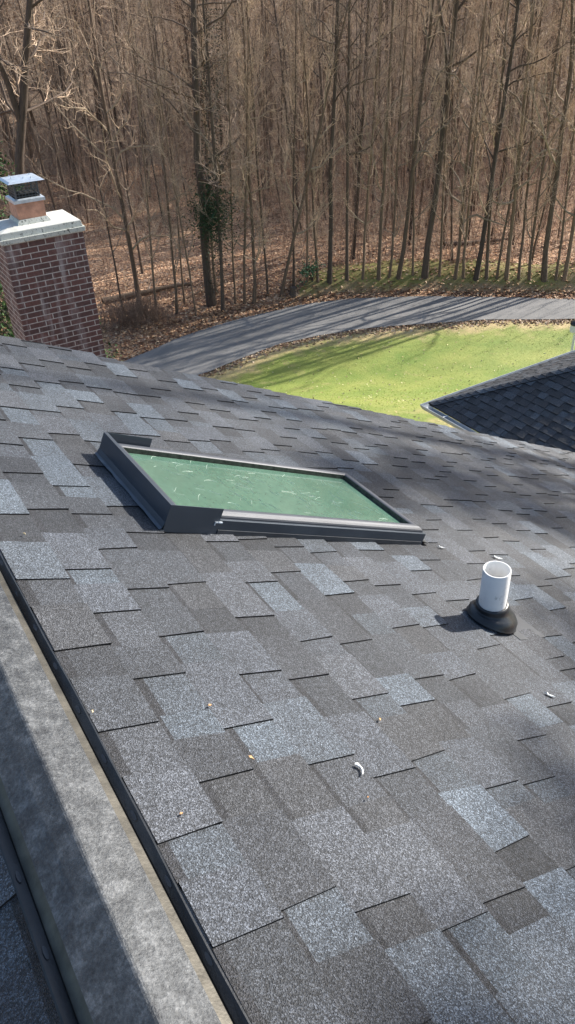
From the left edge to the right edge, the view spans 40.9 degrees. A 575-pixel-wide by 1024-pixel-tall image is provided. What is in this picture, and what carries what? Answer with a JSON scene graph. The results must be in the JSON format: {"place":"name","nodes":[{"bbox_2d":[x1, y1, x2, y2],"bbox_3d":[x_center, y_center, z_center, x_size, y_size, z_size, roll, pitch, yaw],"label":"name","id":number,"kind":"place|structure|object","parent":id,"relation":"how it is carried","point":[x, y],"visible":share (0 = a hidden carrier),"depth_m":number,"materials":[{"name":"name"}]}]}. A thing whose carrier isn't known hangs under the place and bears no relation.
{"place":"outdoors","nodes":[
{"label":"outdoors","id":0,"kind":"place"},
{"bbox_2d":[0,128,574,374],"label":"leaf litter ground","id":1,"kind":"structure","parent":0,"point":[95,276],"depth_m":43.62,"materials":[{"name":"brown plant"}]},
{"bbox_2d":[0,1,21,174],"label":"bare tree","id":2,"kind":"object","parent":1,"relation":"on","point":[9,138],"visible":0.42,"depth_m":46.59,"materials":[{"name":"brown plant"}]},
{"bbox_2d":[0,6,57,210],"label":"bare tree","id":3,"kind":"object","parent":1,"relation":"on","point":[40,158],"visible":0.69,"depth_m":45.08,"materials":[{"name":"brown plant"}]},
{"bbox_2d":[0,0,74,216],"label":"bare tree","id":4,"kind":"object","parent":1,"relation":"on","point":[43,98],"visible":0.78,"depth_m":43.91,"materials":[{"name":"brown plant"}]},
{"bbox_2d":[0,0,93,312],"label":"bare tree","id":5,"kind":"object","parent":1,"relation":"on","point":[20,112],"visible":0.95,"depth_m":29.68,"materials":[{"name":"brown plant"}]},
{"bbox_2d":[0,173,105,357],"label":"brick chimney","id":6,"kind":"object","parent":1,"relation":"on","point":[46,283],"visible":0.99,"depth_m":9.46,"materials":[{"name":"brick"}]},
{"bbox_2d":[33,0,72,188],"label":"bare tree","id":7,"kind":"object","parent":1,"relation":"on","point":[47,60],"visible":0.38,"depth_m":51.32,"materials":[{"name":"brown plant"}]},
{"bbox_2d":[32,0,83,200],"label":"bare tree","id":8,"kind":"object","parent":1,"relation":"on","point":[66,111],"visible":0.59,"depth_m":49.56,"materials":[{"name":"brown plant"}]},
{"bbox_2d":[35,0,85,205],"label":"bare tree","id":9,"kind":"object","parent":1,"relation":"on","point":[60,106],"visible":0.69,"depth_m":49.00,"materials":[{"name":"brown plant"}]},
{"bbox_2d":[0,141,121,360],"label":"evergreen tree","id":10,"kind":"object","parent":1,"relation":"on","point":[5,322],"visible":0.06,"depth_m":16.54,"materials":[{"name":"green plant"}]},
{"bbox_2d":[36,0,89,222],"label":"bare tree","id":11,"kind":"object","parent":1,"relation":"on","point":[56,48],"visible":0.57,"depth_m":43.99,"materials":[{"name":"brown plant"}]},
{"bbox_2d":[48,0,85,184],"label":"bare tree","id":12,"kind":"object","parent":1,"relation":"on","point":[83,171],"visible":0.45,"depth_m":51.16,"materials":[{"name":"brown plant"}]},
{"bbox_2d":[48,0,101,211],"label":"bare tree","id":13,"kind":"object","parent":1,"relation":"on","point":[70,17],"visible":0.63,"depth_m":46.31,"materials":[{"name":"brown plant"}]},
{"bbox_2d":[52,0,123,195],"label":"bare tree","id":14,"kind":"object","parent":1,"relation":"on","point":[87,21],"visible":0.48,"depth_m":47.89,"materials":[{"name":"brown plant"}]},
{"bbox_2d":[45,0,138,304],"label":"bare tree","id":15,"kind":"object","parent":1,"relation":"on","point":[93,136],"visible":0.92,"depth_m":30.95,"materials":[{"name":"brown plant"}]},
{"bbox_2d":[31,0,188,304],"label":"bare tree","id":16,"kind":"object","parent":1,"relation":"on","point":[122,205],"visible":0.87,"depth_m":30.74,"materials":[{"name":"brown plant"}]},
{"bbox_2d":[77,1,143,273],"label":"bare tree","id":17,"kind":"object","parent":1,"relation":"on","point":[128,201],"visible":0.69,"depth_m":35.01,"materials":[{"name":"brown plant"}]},
{"bbox_2d":[100,0,128,185],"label":"bare tree","id":18,"kind":"object","parent":1,"relation":"on","point":[116,20],"visible":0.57,"depth_m":50.23,"materials":[{"name":"brown plant"}]},
{"bbox_2d":[85,0,159,215],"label":"bare tree","id":19,"kind":"object","parent":1,"relation":"on","point":[126,101],"visible":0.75,"depth_m":44.83,"materials":[{"name":"brown plant"}]},
{"bbox_2d":[98,2,150,196],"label":"bare tree","id":20,"kind":"object","parent":1,"relation":"on","point":[142,129],"visible":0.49,"depth_m":48.47,"materials":[{"name":"brown plant"}]},
{"bbox_2d":[117,0,165,224],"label":"bare tree","id":21,"kind":"object","parent":1,"relation":"on","point":[130,38],"visible":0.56,"depth_m":43.23,"materials":[{"name":"brown plant"}]},
{"bbox_2d":[111,0,173,313],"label":"bare tree","id":22,"kind":"object","parent":1,"relation":"on","point":[151,254],"visible":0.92,"depth_m":29.57,"materials":[{"name":"brown plant"}]},
{"bbox_2d":[97,284,191,334],"bbox_3d":[-6.067,-8.570,32.394,4.953,1.500,3.883,8,36,15],"label":"reddish thicket","id":23,"kind":"object","parent":1,"relation":"on","point":[134,313],"visible":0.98,"depth_m":32.32,"materials":[{"name":"brown plant"}]},
{"bbox_2d":[101,279,192,303],"bbox_3d":[-6.554,-10.385,35.913,4.359,0.564,0.647,-18,38,-21],"label":"fallen log","id":24,"kind":"object","parent":1,"relation":"on","point":[146,291],"visible":0.68,"depth_m":35.67,"materials":[{"name":"brown wood"}]},
{"bbox_2d":[125,1,171,186],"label":"bare tree","id":25,"kind":"object","parent":1,"relation":"on","point":[155,117],"visible":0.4,"depth_m":51.45,"materials":[{"name":"brown plant"}]},
{"bbox_2d":[136,0,179,200],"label":"bare tree","id":26,"kind":"object","parent":1,"relation":"on","point":[155,35],"visible":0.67,"depth_m":44.42,"materials":[{"name":"brown plant"}]},
{"bbox_2d":[122,0,197,315],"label":"bare tree","id":27,"kind":"object","parent":1,"relation":"on","point":[161,146],"visible":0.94,"depth_m":29.14,"materials":[{"name":"brown plant"}]},
{"bbox_2d":[120,0,205,313],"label":"bare tree","id":28,"kind":"object","parent":1,"relation":"on","point":[169,227],"visible":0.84,"depth_m":29.98,"materials":[{"name":"brown plant"}]},
{"bbox_2d":[48,0,281,307],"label":"ivy tree","id":29,"kind":"object","parent":1,"relation":"on","point":[204,231],"visible":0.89,"depth_m":29.87,"materials":[{"name":"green plant"}]},
{"bbox_2d":[143,0,198,304],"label":"bare tree","id":30,"kind":"object","parent":1,"relation":"on","point":[172,159],"visible":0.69,"depth_m":30.57,"materials":[{"name":"brown plant"}]},
{"bbox_2d":[147,0,208,190],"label":"bare tree","id":31,"kind":"object","parent":1,"relation":"on","point":[178,67],"visible":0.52,"depth_m":48.52,"materials":[{"name":"brown plant"}]},
{"bbox_2d":[161,0,230,294],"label":"bare tree","id":32,"kind":"object","parent":1,"relation":"on","point":[207,161],"visible":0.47,"depth_m":30.98,"materials":[{"name":"brown plant"}]},
{"bbox_2d":[168,0,247,311],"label":"bare tree","id":33,"kind":"object","parent":1,"relation":"on","point":[213,157],"visible":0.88,"depth_m":29.68,"materials":[{"name":"brown plant"}]},
{"bbox_2d":[203,0,253,304],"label":"bare tree","id":34,"kind":"object","parent":1,"relation":"on","point":[228,102],"visible":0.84,"depth_m":29.60,"materials":[{"name":"brown plant"}]},
{"bbox_2d":[216,0,243,188],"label":"bare tree","id":35,"kind":"object","parent":1,"relation":"on","point":[239,109],"visible":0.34,"depth_m":50.27,"materials":[{"name":"brown plant"}]},
{"bbox_2d":[204,0,281,220],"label":"bare tree","id":36,"kind":"object","parent":1,"relation":"on","point":[244,124],"visible":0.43,"depth_m":43.73,"materials":[{"name":"brown plant"}]},
{"bbox_2d":[218,0,273,204],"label":"bare tree","id":37,"kind":"object","parent":1,"relation":"on","point":[250,87],"visible":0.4,"depth_m":45.12,"materials":[{"name":"brown plant"}]},
{"bbox_2d":[215,0,284,304],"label":"bare tree","id":38,"kind":"object","parent":1,"relation":"on","point":[244,206],"visible":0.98,"depth_m":29.98,"materials":[{"name":"brown plant"}]},
{"bbox_2d":[221,0,282,295],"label":"bare tree","id":39,"kind":"object","parent":1,"relation":"on","point":[260,214],"visible":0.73,"depth_m":30.81,"materials":[{"name":"brown plant"}]},
{"bbox_2d":[209,0,298,303],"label":"bare tree","id":40,"kind":"object","parent":1,"relation":"on","point":[254,260],"visible":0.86,"depth_m":30.81,"materials":[{"name":"brown plant"}]},
{"bbox_2d":[249,0,277,193],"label":"bare tree","id":41,"kind":"object","parent":1,"relation":"on","point":[266,139],"visible":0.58,"depth_m":47.77,"materials":[{"name":"brown plant"}]},
{"bbox_2d":[248,0,284,189],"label":"bare tree","id":42,"kind":"object","parent":1,"relation":"on","point":[263,36],"visible":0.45,"depth_m":49.05,"materials":[{"name":"brown plant"}]},
{"bbox_2d":[267,0,296,183],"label":"bare tree","id":43,"kind":"object","parent":1,"relation":"on","point":[281,96],"visible":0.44,"depth_m":50.20,"materials":[{"name":"brown plant"}]},
{"bbox_2d":[0,335,574,1023],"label":"house","id":44,"kind":"structure","parent":1,"relation":"on","point":[294,593],"depth_m":1.88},
{"bbox_2d":[0,13,574,283],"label":"saplings","id":45,"kind":"object","parent":1,"relation":"on","point":[334,174],"visible":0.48,"depth_m":45.03,"materials":[{"name":"brown plant"}]},
{"bbox_2d":[0,96,574,308],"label":"undergrowth","id":46,"kind":"object","parent":1,"relation":"on","point":[373,223],"visible":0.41,"depth_m":46.72,"materials":[{"name":"brown plant"}]},
{"bbox_2d":[245,0,329,231],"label":"bare tree","id":47,"kind":"object","parent":1,"relation":"on","point":[276,24],"visible":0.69,"depth_m":40.12,"materials":[{"name":"brown plant"}]},
{"bbox_2d":[0,0,574,182],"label":"wood","id":48,"kind":"object","parent":1,"relation":"on","point":[29,146],"depth_m":55.39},
{"bbox_2d":[265,0,318,285],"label":"bare tree","id":49,"kind":"object","parent":1,"relation":"on","point":[291,218],"visible":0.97,"depth_m":30.84,"materials":[{"name":"brown plant"}]},
{"bbox_2d":[279,0,327,212],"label":"bare tree","id":50,"kind":"object","parent":1,"relation":"on","point":[305,101],"visible":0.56,"depth_m":43.90,"materials":[{"name":"grey plant"}]},
{"bbox_2d":[285,0,345,219],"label":"bare tree","id":51,"kind":"object","parent":1,"relation":"on","point":[324,214],"visible":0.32,"depth_m":43.70,"materials":[{"name":"brown plant"}]},
{"bbox_2d":[289,0,347,210],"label":"bare tree","id":52,"kind":"object","parent":1,"relation":"on","point":[319,169],"visible":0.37,"depth_m":44.90,"materials":[{"name":"grey plant"}]},
{"bbox_2d":[288,0,351,233],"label":"bare tree","id":53,"kind":"object","parent":1,"relation":"on","point":[322,95],"visible":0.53,"depth_m":39.43,"materials":[{"name":"brown plant"}]},
{"bbox_2d":[280,0,367,295],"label":"bare tree","id":54,"kind":"object","parent":1,"relation":"on","point":[302,198],"visible":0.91,"depth_m":31.01,"materials":[{"name":"brown plant"}]},
{"bbox_2d":[301,0,361,183],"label":"bare tree","id":55,"kind":"object","parent":1,"relation":"on","point":[332,30],"visible":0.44,"depth_m":40.70,"materials":[{"name":"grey plant"}]},
{"bbox_2d":[343,0,371,219],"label":"bare tree","id":56,"kind":"object","parent":1,"relation":"on","point":[356,88],"visible":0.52,"depth_m":40.26,"materials":[{"name":"grey plant"}]},
{"bbox_2d":[339,0,383,210],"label":"bare tree","id":57,"kind":"object","parent":1,"relation":"on","point":[353,117],"visible":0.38,"depth_m":44.47,"materials":[{"name":"grey plant"}]},
{"bbox_2d":[317,0,421,259],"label":"bare tree","id":58,"kind":"object","parent":1,"relation":"on","point":[360,140],"visible":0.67,"depth_m":33.42,"materials":[{"name":"brown plant"}]},
{"bbox_2d":[341,0,404,242],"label":"bare tree","id":59,"kind":"object","parent":1,"relation":"on","point":[393,65],"visible":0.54,"depth_m":36.84,"materials":[{"name":"grey plant"}]},
{"bbox_2d":[362,0,407,217],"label":"bare tree","id":60,"kind":"object","parent":1,"relation":"on","point":[380,63],"visible":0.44,"depth_m":43.00,"materials":[{"name":"brown plant"}]},
{"bbox_2d":[379,0,406,229],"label":"bare tree","id":61,"kind":"object","parent":1,"relation":"on","point":[392,128],"visible":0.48,"depth_m":38.32,"materials":[{"name":"grey plant"}]},
{"bbox_2d":[360,0,430,228],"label":"bare tree","id":62,"kind":"object","parent":1,"relation":"on","point":[394,156],"visible":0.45,"depth_m":41.45,"materials":[{"name":"grey plant"}]},
{"bbox_2d":[380,0,419,206],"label":"bare tree","id":63,"kind":"object","parent":1,"relation":"on","point":[396,79],"visible":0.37,"depth_m":43.77,"materials":[{"name":"grey plant"}]},
{"bbox_2d":[403,0,439,244],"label":"bare tree","id":64,"kind":"object","parent":1,"relation":"on","point":[411,220],"visible":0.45,"depth_m":35.22,"materials":[{"name":"brown plant"}]},
{"bbox_2d":[409,1,452,234],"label":"bare tree","id":65,"kind":"object","parent":1,"relation":"on","point":[422,127],"visible":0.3,"depth_m":39.41,"materials":[{"name":"brown plant"}]},
{"bbox_2d":[411,0,479,260],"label":"bare tree","id":66,"kind":"object","parent":1,"relation":"on","point":[451,223],"visible":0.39,"depth_m":32.77,"materials":[{"name":"brown plant"}]},
{"bbox_2d":[396,0,497,241],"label":"bare tree","id":67,"kind":"object","parent":1,"relation":"on","point":[447,165],"visible":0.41,"depth_m":36.59,"materials":[{"name":"brown plant"}]},
{"bbox_2d":[422,2,495,227],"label":"bare tree","id":68,"kind":"object","parent":1,"relation":"on","point":[426,224],"visible":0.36,"depth_m":40.49,"materials":[{"name":"brown plant"}]},
{"bbox_2d":[454,0,511,233],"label":"bare tree","id":69,"kind":"object","parent":1,"relation":"on","point":[471,150],"visible":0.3,"depth_m":38.85,"materials":[{"name":"brown plant"}]},
{"bbox_2d":[455,0,511,239],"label":"bare tree","id":70,"kind":"object","parent":1,"relation":"on","point":[477,140],"visible":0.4,"depth_m":36.94,"materials":[{"name":"brown plant"}]},
{"bbox_2d":[454,0,526,215],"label":"bare tree","id":71,"kind":"object","parent":1,"relation":"on","point":[489,84],"visible":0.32,"depth_m":40.48,"materials":[{"name":"brown plant"}]},
{"bbox_2d":[420,350,574,451],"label":"roof","id":72,"kind":"structure","parent":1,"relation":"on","point":[533,404],"depth_m":13.90,"materials":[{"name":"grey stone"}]},
{"bbox_2d":[490,0,556,238],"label":"bare tree","id":73,"kind":"object","parent":1,"relation":"on","point":[521,61],"visible":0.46,"depth_m":36.73,"materials":[{"name":"brown plant"}]},
{"bbox_2d":[492,0,558,224],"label":"bare tree","id":74,"kind":"object","parent":1,"relation":"on","point":[522,166],"visible":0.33,"depth_m":39.70,"materials":[{"name":"brown plant"}]},
{"bbox_2d":[524,0,574,216],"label":"bare tree","id":75,"kind":"object","parent":1,"relation":"on","point":[550,79],"visible":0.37,"depth_m":41.50,"materials":[{"name":"brown plant"}]},
{"bbox_2d":[530,0,574,203],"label":"bare tree","id":76,"kind":"object","parent":1,"relation":"on","point":[558,85],"visible":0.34,"depth_m":43.29,"materials":[{"name":"brown plant"}]},
{"bbox_2d":[0,0,574,174],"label":"wooded hill","id":77,"kind":"structure","parent":0,"point":[31,93],"depth_m":65.36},
{"bbox_2d":[124,296,574,374],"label":"driveway","id":78,"kind":"structure","parent":0,"point":[206,350],"depth_m":32.08,"materials":[{"name":"grey asphalt"}]},
{"bbox_2d":[203,320,574,430],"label":"lawn","id":79,"kind":"structure","parent":0,"point":[467,344],"depth_m":28.62,"materials":[{"name":"green plant"}]},
{"bbox_2d":[198,319,574,376],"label":"verge leaves","id":80,"kind":"object","parent":79,"relation":"on","point":[253,355],"visible":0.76,"depth_m":31.09,"materials":[{"name":"brown plant"}]},
{"bbox_2d":[284,259,574,304],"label":"grass bank","id":81,"kind":"structure","parent":0,"point":[500,283],"depth_m":34.85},
{"bbox_2d":[275,0,343,282],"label":"bare tree","id":82,"kind":"object","parent":81,"relation":"on","point":[313,171],"visible":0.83,"depth_m":31.42,"materials":[{"name":"brown plant"}]},
{"bbox_2d":[282,0,338,281],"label":"bare tree","id":83,"kind":"object","parent":81,"relation":"on","point":[318,179],"visible":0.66,"depth_m":31.76,"materials":[{"name":"brown plant"}]},
{"bbox_2d":[281,0,368,284],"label":"bare tree","id":84,"kind":"object","parent":81,"relation":"on","point":[330,246],"visible":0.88,"depth_m":30.36,"materials":[{"name":"brown plant"}]},
{"bbox_2d":[301,0,400,281],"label":"bare tree","id":85,"kind":"object","parent":81,"relation":"on","point":[347,124],"visible":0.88,"depth_m":30.72,"materials":[{"name":"brown plant"}]},
{"bbox_2d":[334,0,407,279],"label":"bare tree","id":86,"kind":"object","parent":81,"relation":"on","point":[370,165],"visible":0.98,"depth_m":31.17,"materials":[{"name":"brown plant"}]},
{"bbox_2d":[353,0,431,280],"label":"bare tree","id":87,"kind":"object","parent":81,"relation":"on","point":[384,151],"visible":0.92,"depth_m":31.56,"materials":[{"name":"brown plant"}]},
{"bbox_2d":[378,0,434,277],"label":"bare tree","id":88,"kind":"object","parent":81,"relation":"on","point":[393,232],"visible":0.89,"depth_m":31.77,"materials":[{"name":"brown plant"}]},
{"bbox_2d":[388,0,443,275],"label":"bare tree","id":89,"kind":"object","parent":81,"relation":"on","point":[414,183],"visible":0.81,"depth_m":31.87,"materials":[{"name":"brown plant"}]},
{"bbox_2d":[396,0,467,279],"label":"bare tree","id":90,"kind":"object","parent":81,"relation":"on","point":[413,165],"visible":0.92,"depth_m":31.14,"materials":[{"name":"brown plant"}]},
{"bbox_2d":[415,0,478,276],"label":"bare tree","id":91,"kind":"object","parent":81,"relation":"on","point":[442,192],"visible":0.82,"depth_m":31.14,"materials":[{"name":"brown plant"}]},
{"bbox_2d":[421,0,513,279],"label":"bare tree","id":92,"kind":"object","parent":81,"relation":"on","point":[466,169],"visible":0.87,"depth_m":31.18,"materials":[{"name":"brown plant"}]},
{"bbox_2d":[418,0,519,278],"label":"bare tree","id":93,"kind":"object","parent":81,"relation":"on","point":[427,247],"visible":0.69,"depth_m":30.86,"materials":[{"name":"brown plant"}]},
{"bbox_2d":[426,0,518,278],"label":"bare tree","id":94,"kind":"object","parent":81,"relation":"on","point":[472,168],"visible":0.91,"depth_m":31.02,"materials":[{"name":"brown plant"}]},
{"bbox_2d":[461,0,545,279],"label":"bare tree","id":95,"kind":"object","parent":81,"relation":"on","point":[486,274],"visible":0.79,"depth_m":30.63,"materials":[{"name":"brown plant"}]},
{"bbox_2d":[444,0,574,280],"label":"bare tree","id":96,"kind":"object","parent":81,"relation":"on","point":[487,208],"visible":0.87,"depth_m":30.20,"materials":[{"name":"brown plant"}]},
{"bbox_2d":[473,0,574,279],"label":"bare tree","id":97,"kind":"object","parent":81,"relation":"on","point":[508,255],"visible":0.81,"depth_m":31.11,"materials":[{"name":"brown plant"}]},
{"bbox_2d":[489,0,572,278],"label":"bare tree","id":98,"kind":"object","parent":81,"relation":"on","point":[506,220],"visible":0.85,"depth_m":30.71,"materials":[{"name":"brown plant"}]},
{"bbox_2d":[496,0,573,279],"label":"bare tree","id":99,"kind":"object","parent":81,"relation":"on","point":[523,228],"visible":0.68,"depth_m":31.29,"materials":[{"name":"brown plant"}]},
{"bbox_2d":[503,0,574,280],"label":"bare tree","id":100,"kind":"object","parent":81,"relation":"on","point":[552,95],"visible":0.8,"depth_m":30.52,"materials":[{"name":"brown plant"}]},
{"bbox_2d":[507,0,574,282],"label":"bare tree","id":101,"kind":"object","parent":81,"relation":"on","point":[544,271],"visible":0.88,"depth_m":30.79,"materials":[{"name":"brown plant"}]},
{"bbox_2d":[525,90,574,281],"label":"bare tree","id":102,"kind":"object","parent":81,"relation":"on","point":[565,270],"visible":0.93,"depth_m":32.58,"materials":[{"name":"brown plant"}]},
{"bbox_2d":[527,22,574,263],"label":"bare tree","id":103,"kind":"object","parent":81,"relation":"on","point":[539,226],"visible":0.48,"depth_m":32.87,"materials":[{"name":"brown plant"}]},
{"bbox_2d":[543,0,574,280],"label":"bare tree","id":104,"kind":"object","parent":81,"relation":"on","point":[570,164],"visible":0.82,"depth_m":31.84,"materials":[{"name":"brown plant"}]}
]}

